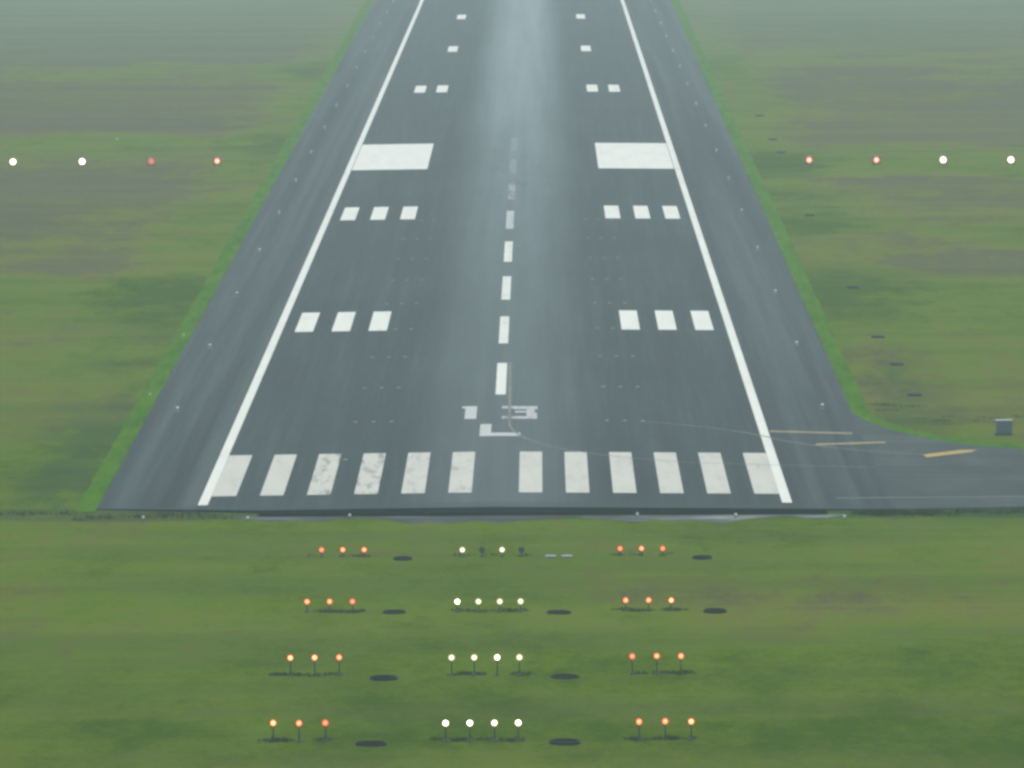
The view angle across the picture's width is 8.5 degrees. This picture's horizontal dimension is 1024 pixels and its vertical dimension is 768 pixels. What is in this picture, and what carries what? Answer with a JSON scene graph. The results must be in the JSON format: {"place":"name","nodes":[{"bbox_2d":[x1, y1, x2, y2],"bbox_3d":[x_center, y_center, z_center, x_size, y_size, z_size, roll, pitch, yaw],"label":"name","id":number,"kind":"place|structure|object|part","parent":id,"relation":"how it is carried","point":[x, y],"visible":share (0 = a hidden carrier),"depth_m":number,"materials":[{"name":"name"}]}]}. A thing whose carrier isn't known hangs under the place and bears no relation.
{"place":"outdoors","nodes":[
{"label":"outdoors","id":0,"kind":"place"},
{"bbox_2d":[0,509,77,515],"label":"tall grass","id":1,"kind":"structure","parent":0,"point":[31,513],"depth_m":513.39,"materials":[{"name":"green plant"}]},
{"bbox_2d":[73,510,236,520],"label":"tall grass","id":2,"kind":"structure","parent":0,"point":[167,514],"depth_m":511.05,"materials":[{"name":"green plant"}]},
{"bbox_2d":[258,736,332,742],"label":"tall grass","id":3,"kind":"structure","parent":0,"point":[277,739],"depth_m":396.73,"materials":[{"name":"green plant"}]},
{"bbox_2d":[264,671,347,676],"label":"tall grass","id":4,"kind":"structure","parent":0,"point":[283,673],"depth_m":424.62,"materials":[{"name":"green plant"}]},
{"bbox_2d":[312,608,365,612],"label":"tall grass","id":5,"kind":"structure","parent":0,"point":[346,611],"depth_m":455.06,"materials":[{"name":"green plant"}]},
{"bbox_2d":[305,553,374,556],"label":"tall grass","id":6,"kind":"structure","parent":0,"point":[353,555],"depth_m":486.12,"materials":[{"name":"green plant"}]},
{"bbox_2d":[446,607,528,612],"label":"tall grass","id":7,"kind":"structure","parent":0,"point":[507,610],"depth_m":455.38,"materials":[{"name":"green plant"}]},
{"bbox_2d":[444,552,536,556],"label":"tall grass","id":8,"kind":"structure","parent":0,"point":[526,554],"depth_m":486.36,"materials":[{"name":"green plant"}]},
{"bbox_2d":[0,0,1023,767],"bbox_3d":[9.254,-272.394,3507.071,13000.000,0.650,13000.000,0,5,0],"label":"ground","id":9,"kind":"structure","parent":0,"point":[850,640],"depth_m":499.49,"materials":[{"name":"green plant"}]},
{"bbox_2d":[9,158,17,166],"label":"approach path light","id":10,"kind":"object","parent":9,"relation":"on","point":[13,161],"visible":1,"depth_m":932.50,"materials":[{"name":"glass"}]},
{"bbox_2d":[78,157,86,165],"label":"approach path light","id":11,"kind":"object","parent":9,"relation":"on","point":[82,161],"visible":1,"depth_m":932.37,"materials":[{"name":"glass"}]},
{"bbox_2d":[147,157,155,165],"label":"approach path light","id":12,"kind":"object","parent":9,"relation":"on","point":[151,161],"visible":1,"depth_m":932.23,"materials":[{"name":"glass"}]},
{"bbox_2d":[213,157,221,165],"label":"approach path light","id":13,"kind":"object","parent":9,"relation":"on","point":[217,161],"visible":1,"depth_m":932.10,"materials":[{"name":"glass"}]},
{"bbox_2d":[74,0,373,511],"bbox_3d":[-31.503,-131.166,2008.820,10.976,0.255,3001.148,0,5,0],"label":"grass verge","id":14,"kind":"object","parent":9,"relation":"on","point":[93,495],"depth_m":700.52,"materials":[{"name":"green plant"}]},
{"bbox_2d":[270,719,276,740],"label":"approach light","id":15,"kind":"object","parent":9,"relation":"on","point":[273,722],"visible":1,"depth_m":396.71,"materials":[{"name":"glass"}]},
{"bbox_2d":[287,654,293,675],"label":"approach light","id":16,"kind":"object","parent":9,"relation":"on","point":[290,657],"visible":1,"depth_m":424.42,"materials":[{"name":"glass"}]},
{"bbox_2d":[295,720,302,741],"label":"approach light","id":17,"kind":"object","parent":9,"relation":"on","point":[299,723],"visible":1,"depth_m":396.57,"materials":[{"name":"glass"}]},
{"bbox_2d":[304,598,309,611],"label":"approach light","id":18,"kind":"object","parent":9,"relation":"on","point":[307,601],"visible":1,"depth_m":455.38,"materials":[{"name":"glass"}]},
{"bbox_2d":[311,654,317,675],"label":"approach light","id":19,"kind":"object","parent":9,"relation":"on","point":[314,657],"visible":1,"depth_m":424.48,"materials":[{"name":"glass"}]},
{"bbox_2d":[319,547,324,556],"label":"approach light","id":20,"kind":"object","parent":9,"relation":"on","point":[321,550],"visible":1,"depth_m":486.19,"materials":[{"name":"glass"}]},
{"bbox_2d":[322,719,328,740],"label":"approach light","id":21,"kind":"object","parent":9,"relation":"on","point":[325,722],"visible":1,"depth_m":396.68,"materials":[{"name":"glass"}]},
{"bbox_2d":[326,598,332,611],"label":"approach light","id":22,"kind":"object","parent":9,"relation":"on","point":[329,601],"visible":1,"depth_m":455.36,"materials":[{"name":"glass"}]},
{"bbox_2d":[336,654,342,674],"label":"approach light","id":23,"kind":"object","parent":9,"relation":"on","point":[339,657],"visible":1,"depth_m":424.54,"materials":[{"name":"glass"}]},
{"bbox_2d":[340,547,345,556],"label":"approach light","id":24,"kind":"object","parent":9,"relation":"on","point":[342,549],"visible":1,"depth_m":486.19,"materials":[{"name":"glass"}]},
{"bbox_2d":[349,598,355,610],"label":"approach light","id":25,"kind":"object","parent":9,"relation":"on","point":[352,601],"visible":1,"depth_m":455.35,"materials":[{"name":"glass"}]},
{"bbox_2d":[361,547,366,556],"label":"approach light","id":26,"kind":"object","parent":9,"relation":"on","point":[363,549],"visible":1,"depth_m":486.14,"materials":[{"name":"glass"}]},
{"bbox_2d":[355,740,386,746],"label":"transformer pit","id":27,"kind":"object","parent":9,"relation":"on","point":[371,743],"visible":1,"depth_m":394.68,"materials":[{"name":"grey concrete"}]},
{"bbox_2d":[370,675,397,680],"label":"transformer pit","id":28,"kind":"object","parent":9,"relation":"on","point":[384,677],"visible":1,"depth_m":422.27,"materials":[{"name":"grey concrete"}]},
{"bbox_2d":[383,609,405,613],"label":"transformer pit","id":29,"kind":"object","parent":9,"relation":"on","point":[395,611],"visible":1,"depth_m":454.39,"materials":[{"name":"grey concrete"}]},
{"bbox_2d":[393,556,411,560],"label":"transformer pit","id":30,"kind":"object","parent":9,"relation":"on","point":[402,558],"visible":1,"depth_m":483.87,"materials":[{"name":"grey concrete"}]},
{"bbox_2d":[442,719,448,740],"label":"approach light","id":31,"kind":"object","parent":9,"relation":"on","point":[445,723],"visible":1,"depth_m":396.31,"materials":[{"name":"glass"}]},
{"bbox_2d":[448,654,454,675],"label":"approach light","id":32,"kind":"object","parent":9,"relation":"on","point":[451,657],"visible":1,"depth_m":424.18,"materials":[{"name":"glass"}]},
{"bbox_2d":[454,598,460,611],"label":"approach light","id":33,"kind":"object","parent":9,"relation":"on","point":[457,601],"visible":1,"depth_m":454.98,"materials":[{"name":"glass"}]},
{"bbox_2d":[459,547,464,556],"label":"approach light","id":34,"kind":"object","parent":9,"relation":"on","point":[462,550],"visible":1,"depth_m":485.76,"materials":[{"name":"glass"}]},
{"bbox_2d":[466,719,472,740],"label":"approach light","id":35,"kind":"object","parent":9,"relation":"on","point":[469,722],"visible":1,"depth_m":396.31,"materials":[{"name":"glass"}]},
{"bbox_2d":[471,654,477,674],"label":"approach light","id":36,"kind":"object","parent":9,"relation":"on","point":[474,657],"visible":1,"depth_m":424.17,"materials":[{"name":"glass"}]},
{"bbox_2d":[428,735,524,742],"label":"tall grass","id":37,"kind":"structure","parent":9,"relation":"on","point":[466,738],"depth_m":396.70,"materials":[{"name":"green plant"}]},
{"bbox_2d":[475,598,481,611],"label":"approach light","id":38,"kind":"object","parent":9,"relation":"on","point":[478,601],"visible":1,"depth_m":454.98,"materials":[{"name":"glass"}]},
{"bbox_2d":[479,547,484,556],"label":"approach light","id":39,"kind":"object","parent":9,"relation":"on","point":[481,549],"visible":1,"depth_m":485.76,"materials":[{"name":"metal"}]},
{"bbox_2d":[443,670,534,675],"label":"tall grass","id":40,"kind":"structure","parent":9,"relation":"on","point":[478,673],"depth_m":424.54,"materials":[{"name":"green plant"}]},
{"bbox_2d":[491,719,497,740],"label":"approach light","id":41,"kind":"object","parent":9,"relation":"on","point":[494,722],"visible":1,"depth_m":396.30,"materials":[{"name":"glass"}]},
{"bbox_2d":[494,654,500,674],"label":"approach light","id":42,"kind":"object","parent":9,"relation":"on","point":[497,657],"visible":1,"depth_m":424.17,"materials":[{"name":"glass"}]},
{"bbox_2d":[497,598,502,611],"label":"approach light","id":43,"kind":"object","parent":9,"relation":"on","point":[499,601],"visible":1,"depth_m":454.97,"materials":[{"name":"glass"}]},
{"bbox_2d":[499,547,504,556],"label":"approach light","id":44,"kind":"object","parent":9,"relation":"on","point":[501,549],"visible":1,"depth_m":485.75,"materials":[{"name":"glass"}]},
{"bbox_2d":[97,0,922,512],"bbox_3d":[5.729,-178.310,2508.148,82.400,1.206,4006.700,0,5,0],"label":"runway","id":45,"kind":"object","parent":9,"relation":"on","point":[543,174],"visible":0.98,"depth_m":689.99,"materials":[{"name":"grey asphalt"}]},
{"bbox_2d":[515,719,521,740],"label":"approach light","id":46,"kind":"object","parent":9,"relation":"on","point":[518,722],"visible":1,"depth_m":396.29,"materials":[{"name":"glass"}]},
{"bbox_2d":[516,654,522,674],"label":"approach light","id":47,"kind":"object","parent":9,"relation":"on","point":[519,657],"visible":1,"depth_m":424.17,"materials":[{"name":"glass"}]},
{"bbox_2d":[517,598,523,611],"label":"approach light","id":48,"kind":"object","parent":9,"relation":"on","point":[520,601],"visible":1,"depth_m":454.96,"materials":[{"name":"glass"}]},
{"bbox_2d":[519,547,524,555],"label":"approach light","id":49,"kind":"object","parent":9,"relation":"on","point":[521,549],"visible":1,"depth_m":485.75,"materials":[{"name":"metal"}]},
{"bbox_2d":[234,514,846,523],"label":"concrete strip","id":50,"kind":"object","parent":9,"relation":"on","point":[721,519],"visible":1,"depth_m":509.50,"materials":[{"name":"grey concrete"}]},
{"bbox_2d":[260,511,824,516],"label":"drainage channel","id":51,"kind":"object","parent":9,"relation":"on","point":[538,513],"visible":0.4,"depth_m":513.58,"materials":[{"name":"grey concrete"}]},
{"bbox_2d":[545,555,555,557],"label":"concrete slab","id":52,"kind":"structure","parent":9,"relation":"on","point":[550,556],"depth_m":484.85,"materials":[{"name":"grey concrete"}]},
{"bbox_2d":[547,610,570,613],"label":"transformer pit","id":53,"kind":"object","parent":9,"relation":"on","point":[558,612],"visible":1,"depth_m":453.82,"materials":[{"name":"grey concrete"}]},
{"bbox_2d":[549,738,580,744],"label":"transformer pit","id":54,"kind":"object","parent":9,"relation":"on","point":[564,741],"visible":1,"depth_m":395.19,"materials":[{"name":"grey concrete"}]},
{"bbox_2d":[551,674,578,678],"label":"transformer pit","id":55,"kind":"object","parent":9,"relation":"on","point":[564,676],"visible":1,"depth_m":422.86,"materials":[{"name":"grey concrete"}]},
{"bbox_2d":[562,555,571,557],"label":"concrete slab","id":56,"kind":"structure","parent":9,"relation":"on","point":[566,556],"depth_m":484.85,"materials":[{"name":"grey concrete"}]},
{"bbox_2d":[617,546,622,554],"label":"approach light","id":57,"kind":"object","parent":9,"relation":"on","point":[619,548],"visible":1,"depth_m":486.08,"materials":[{"name":"glass"}]},
{"bbox_2d":[623,597,628,610],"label":"approach light","id":58,"kind":"object","parent":9,"relation":"on","point":[625,600],"visible":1,"depth_m":455.28,"materials":[{"name":"glass"}]},
{"bbox_2d":[629,653,635,673],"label":"approach light","id":59,"kind":"object","parent":9,"relation":"on","point":[632,656],"visible":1,"depth_m":424.36,"materials":[{"name":"glass"}]},
{"bbox_2d":[635,718,642,739],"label":"approach light","id":60,"kind":"object","parent":9,"relation":"on","point":[638,721],"visible":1,"depth_m":396.51,"materials":[{"name":"glass"}]},
{"bbox_2d":[639,545,644,554],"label":"approach light","id":61,"kind":"object","parent":9,"relation":"on","point":[641,548],"visible":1,"depth_m":486.09,"materials":[{"name":"glass"}]},
{"bbox_2d":[645,597,651,610],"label":"approach light","id":62,"kind":"object","parent":9,"relation":"on","point":[648,600],"visible":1,"depth_m":455.29,"materials":[{"name":"glass"}]},
{"bbox_2d":[653,652,659,673],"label":"approach light","id":63,"kind":"object","parent":9,"relation":"on","point":[656,655],"visible":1,"depth_m":424.47,"materials":[{"name":"glass"}]},
{"bbox_2d":[660,545,665,554],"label":"approach light","id":64,"kind":"object","parent":9,"relation":"on","point":[662,548],"visible":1,"depth_m":486.05,"materials":[{"name":"glass"}]},
{"bbox_2d":[662,718,668,739],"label":"approach light","id":65,"kind":"object","parent":9,"relation":"on","point":[665,721],"visible":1,"depth_m":396.61,"materials":[{"name":"glass"}]},
{"bbox_2d":[668,597,673,610],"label":"approach light","id":66,"kind":"object","parent":9,"relation":"on","point":[671,600],"visible":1,"depth_m":455.17,"materials":[{"name":"glass"}]},
{"bbox_2d":[678,652,683,673],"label":"approach light","id":67,"kind":"object","parent":9,"relation":"on","point":[680,655],"visible":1,"depth_m":424.41,"materials":[{"name":"glass"}]},
{"bbox_2d":[687,718,694,739],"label":"approach light","id":68,"kind":"object","parent":9,"relation":"on","point":[691,721],"visible":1,"depth_m":396.50,"materials":[{"name":"glass"}]},
{"bbox_2d":[692,555,711,559],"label":"transformer pit","id":69,"kind":"object","parent":9,"relation":"on","point":[701,557],"visible":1,"depth_m":483.58,"materials":[{"name":"grey concrete"}]},
{"bbox_2d":[703,608,726,613],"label":"transformer pit","id":70,"kind":"object","parent":9,"relation":"on","point":[714,610],"visible":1,"depth_m":453.80,"materials":[{"name":"grey concrete"}]},
{"bbox_2d":[805,156,812,164],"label":"approach path light","id":71,"kind":"object","parent":9,"relation":"on","point":[808,160],"visible":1,"depth_m":927.79,"materials":[{"name":"glass"}]},
{"bbox_2d":[671,0,1023,448],"bbox_3d":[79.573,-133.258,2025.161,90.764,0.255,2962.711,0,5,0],"label":"grass verge","id":72,"kind":"object","parent":9,"relation":"on","point":[854,397],"depth_m":738.63,"materials":[{"name":"green plant"}]},
{"bbox_2d":[872,156,880,164],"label":"approach path light","id":73,"kind":"object","parent":9,"relation":"on","point":[876,159],"visible":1,"depth_m":927.36,"materials":[{"name":"glass"}]},
{"bbox_2d":[871,335,884,337],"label":"cable pit","id":74,"kind":"object","parent":9,"relation":"on","point":[877,336],"visible":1,"depth_m":660.60,"materials":[{"name":"grey concrete"}]},
{"bbox_2d":[889,362,903,364],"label":"cable pit","id":75,"kind":"object","parent":9,"relation":"on","point":[896,363],"visible":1,"depth_m":631.81,"materials":[{"name":"grey concrete"}]},
{"bbox_2d":[868,402,929,410],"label":"tall grass","id":76,"kind":"structure","parent":9,"relation":"on","point":[880,404],"depth_m":592.97,"materials":[{"name":"green plant"}]},
{"bbox_2d":[907,393,921,395],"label":"cable pit","id":77,"kind":"object","parent":9,"relation":"on","point":[914,394],"visible":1,"depth_m":602.24,"materials":[{"name":"grey concrete"}]},
{"bbox_2d":[835,412,1023,509],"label":"taxiway","id":78,"kind":"structure","parent":9,"relation":"on","point":[939,474],"depth_m":539.55,"materials":[{"name":"grey asphalt"}]},
{"bbox_2d":[939,156,946,164],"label":"approach path light","id":79,"kind":"object","parent":9,"relation":"on","point":[942,159],"visible":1,"depth_m":926.73,"materials":[{"name":"glass"}]},
{"bbox_2d":[994,419,1013,434],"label":"equipment cabinet","id":80,"kind":"object","parent":9,"relation":"on","point":[1003,426],"visible":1,"depth_m":568.41,"materials":[{"name":"metal"}]},
{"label":"door","id":81,"kind":"part","parent":80,"relation":"part of","materials":[{"name":"grey paint"}]},
{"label":"door","id":82,"kind":"part","parent":80,"relation":"part of","materials":[{"name":"grey paint"}]},
{"bbox_2d":[1006,155,1014,164],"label":"approach path light","id":83,"kind":"object","parent":9,"relation":"on","point":[1010,159],"visible":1,"depth_m":926.09,"materials":[{"name":"glass"}]},
{"bbox_2d":[611,552,672,555],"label":"tall grass","id":84,"kind":"structure","parent":0,"point":[634,554],"depth_m":485.93,"materials":[{"name":"green plant"}]},
{"bbox_2d":[612,607,689,611],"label":"tall grass","id":85,"kind":"structure","parent":0,"point":[665,609],"depth_m":455.31,"materials":[{"name":"green plant"}]},
{"bbox_2d":[624,734,699,740],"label":"tall grass","id":86,"kind":"structure","parent":0,"point":[659,738],"depth_m":396.72,"materials":[{"name":"green plant"}]},
{"bbox_2d":[627,669,699,674],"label":"tall grass","id":87,"kind":"structure","parent":0,"point":[675,672],"depth_m":424.62,"materials":[{"name":"green plant"}]},
{"bbox_2d":[849,507,948,515],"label":"tall grass","id":88,"kind":"structure","parent":0,"point":[896,512],"depth_m":510.67,"materials":[{"name":"green plant"}]},
{"bbox_2d":[910,414,1023,424],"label":"tall grass","id":89,"kind":"structure","parent":0,"point":[1016,416],"depth_m":581.74,"materials":[{"name":"green plant"}]},
{"bbox_2d":[933,506,1023,514],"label":"tall grass","id":90,"kind":"structure","parent":0,"point":[957,511],"depth_m":511.53,"materials":[{"name":"green plant"}]}
]}

